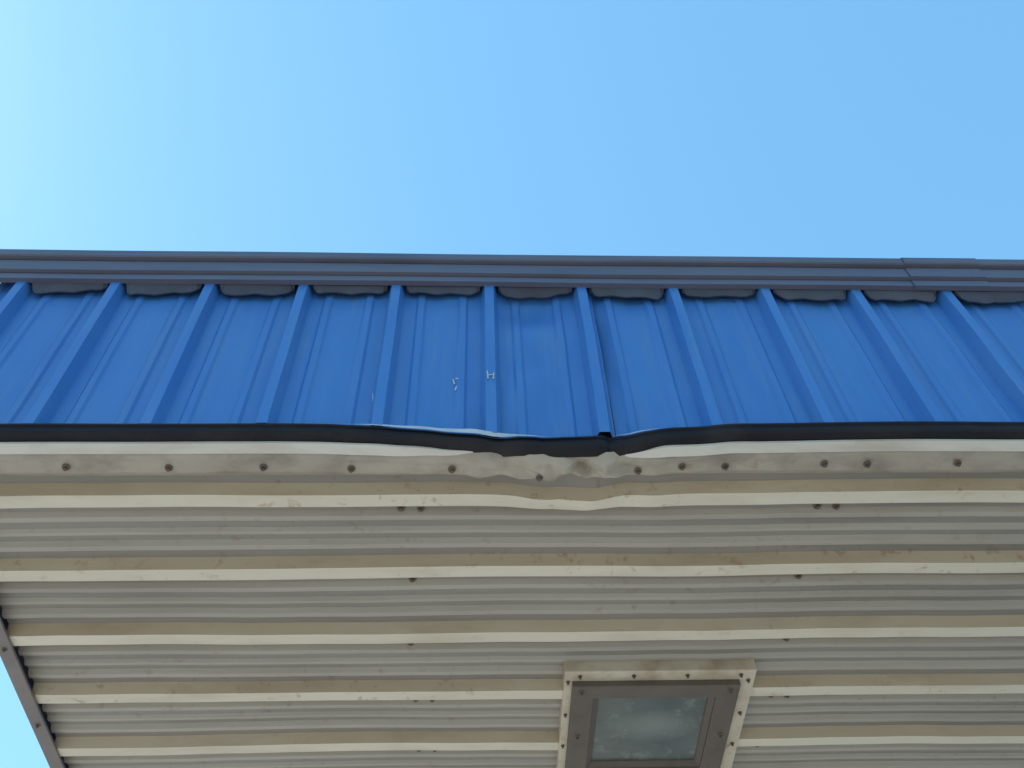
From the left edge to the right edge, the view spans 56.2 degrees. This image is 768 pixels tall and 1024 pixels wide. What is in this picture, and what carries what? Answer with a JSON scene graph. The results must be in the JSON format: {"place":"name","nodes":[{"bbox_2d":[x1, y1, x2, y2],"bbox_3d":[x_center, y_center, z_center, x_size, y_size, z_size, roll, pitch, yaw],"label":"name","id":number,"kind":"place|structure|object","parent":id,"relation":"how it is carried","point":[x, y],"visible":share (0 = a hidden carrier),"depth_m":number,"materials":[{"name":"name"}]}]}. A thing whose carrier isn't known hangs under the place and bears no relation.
{"place":"outdoors","nodes":[
{"label":"outdoors","id":0,"kind":"place"},
{"bbox_2d":[0,472,1023,767],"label":"soffit sheet","id":1,"kind":"object","parent":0,"point":[218,620],"visible":0.88,"depth_m":2.94,"materials":[{"name":"beige metal"}]},
{"bbox_2d":[0,605,68,767],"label":"end trim","id":2,"kind":"structure","parent":1,"relation":"on","point":[17,671],"depth_m":3.09,"materials":[{"name":"grey metal"}]},
{"bbox_2d":[2,647,40,727],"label":"end trim screws","id":3,"kind":"object","parent":2,"relation":"attached to","point":[4,649],"visible":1,"depth_m":2.93,"materials":[{"name":"metal"}]},
{"bbox_2d":[142,423,719,437],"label":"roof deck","id":4,"kind":"structure","parent":1,"relation":"on","point":[373,425],"depth_m":3.38,"materials":[{"name":"blue metal"}]},
{"bbox_2d":[598,371,615,437],"bbox_3d":[0.280,-0.007,2.967,0.140,0.740,0.005,0,-55,-2],"label":"lap shadow backing","id":5,"kind":"object","parent":4,"relation":"attached to","point":[607,434],"depth_m":2.75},
{"bbox_2d":[0,451,1023,481],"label":"flashing","id":6,"kind":"object","parent":1,"relation":"attached to","point":[549,468],"visible":1,"depth_m":2.58,"materials":[{"name":"beige metal"}]},
{"bbox_2d":[0,421,1023,456],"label":"black edge trim","id":7,"kind":"structure","parent":6,"relation":"on","point":[588,446],"depth_m":2.55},
{"bbox_2d":[0,281,614,437],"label":"fascia sheet","id":8,"kind":"object","parent":7,"relation":"on","point":[114,353],"visible":0.84,"depth_m":2.84,"materials":[{"name":"blue paint"}]},
{"bbox_2d":[372,370,493,400],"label":"paint scratches","id":9,"kind":"object","parent":8,"relation":"attached to","point":[457,378],"visible":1,"depth_m":2.75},
{"bbox_2d":[0,249,914,311],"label":"cap front","id":10,"kind":"object","parent":8,"relation":"attached to","point":[283,268],"visible":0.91,"depth_m":3.20,"materials":[{"name":"metal"}]},
{"bbox_2d":[0,439,1023,457],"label":"cream drip edge","id":11,"kind":"object","parent":7,"relation":"attached to","point":[248,447],"visible":0.98,"depth_m":2.55,"materials":[{"name":"white metal"}]},
{"bbox_2d":[361,424,676,436],"bbox_3d":[-0.032,0.129,2.562,0.950,0.031,0.035,1,-55,-2],"label":"torn sheet edge","id":12,"kind":"object","parent":7,"relation":"on","point":[489,433],"visible":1,"depth_m":2.56,"materials":[{"name":"metal"}]},
{"bbox_2d":[589,288,1023,436],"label":"fascia sheet","id":13,"kind":"object","parent":7,"relation":"on","point":[673,357],"visible":0.78,"depth_m":2.89,"materials":[{"name":"blue paint"}]},
{"bbox_2d":[32,283,1023,303],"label":"closure tabs","id":14,"kind":"object","parent":13,"relation":"attached to","point":[984,297],"visible":1,"depth_m":3.16,"materials":[{"name":"black rubber"}]},
{"bbox_2d":[918,259,1023,290],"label":"cap front","id":15,"kind":"object","parent":13,"relation":"attached to","point":[1004,274],"visible":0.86,"depth_m":3.24,"materials":[{"name":"metal"}]},
{"bbox_2d":[902,258,990,290],"bbox_3d":[1.461,-0.260,3.329,0.255,0.162,0.329,0,-55,-2],"label":"cap lap joint","id":16,"kind":"object","parent":15,"relation":"on","point":[963,274],"visible":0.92,"depth_m":3.23,"materials":[{"name":"metal"}]},
{"bbox_2d":[62,460,961,751],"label":"soffit screws","id":17,"kind":"object","parent":6,"relation":"attached to","point":[538,478],"visible":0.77,"depth_m":2.61,"materials":[{"name":"metal"}]},
{"bbox_2d":[556,659,756,767],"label":"recessed canopy light","id":18,"kind":"object","parent":1,"relation":"attached to","point":[659,714],"visible":1,"depth_m":3.19,"materials":[{"name":"cream painted metal"}]},
{"bbox_2d":[0,0,1023,767],"label":"sky","id":19,"kind":"structure","parent":0,"point":[728,128],"materials":[{"name":"blue"}]}
]}

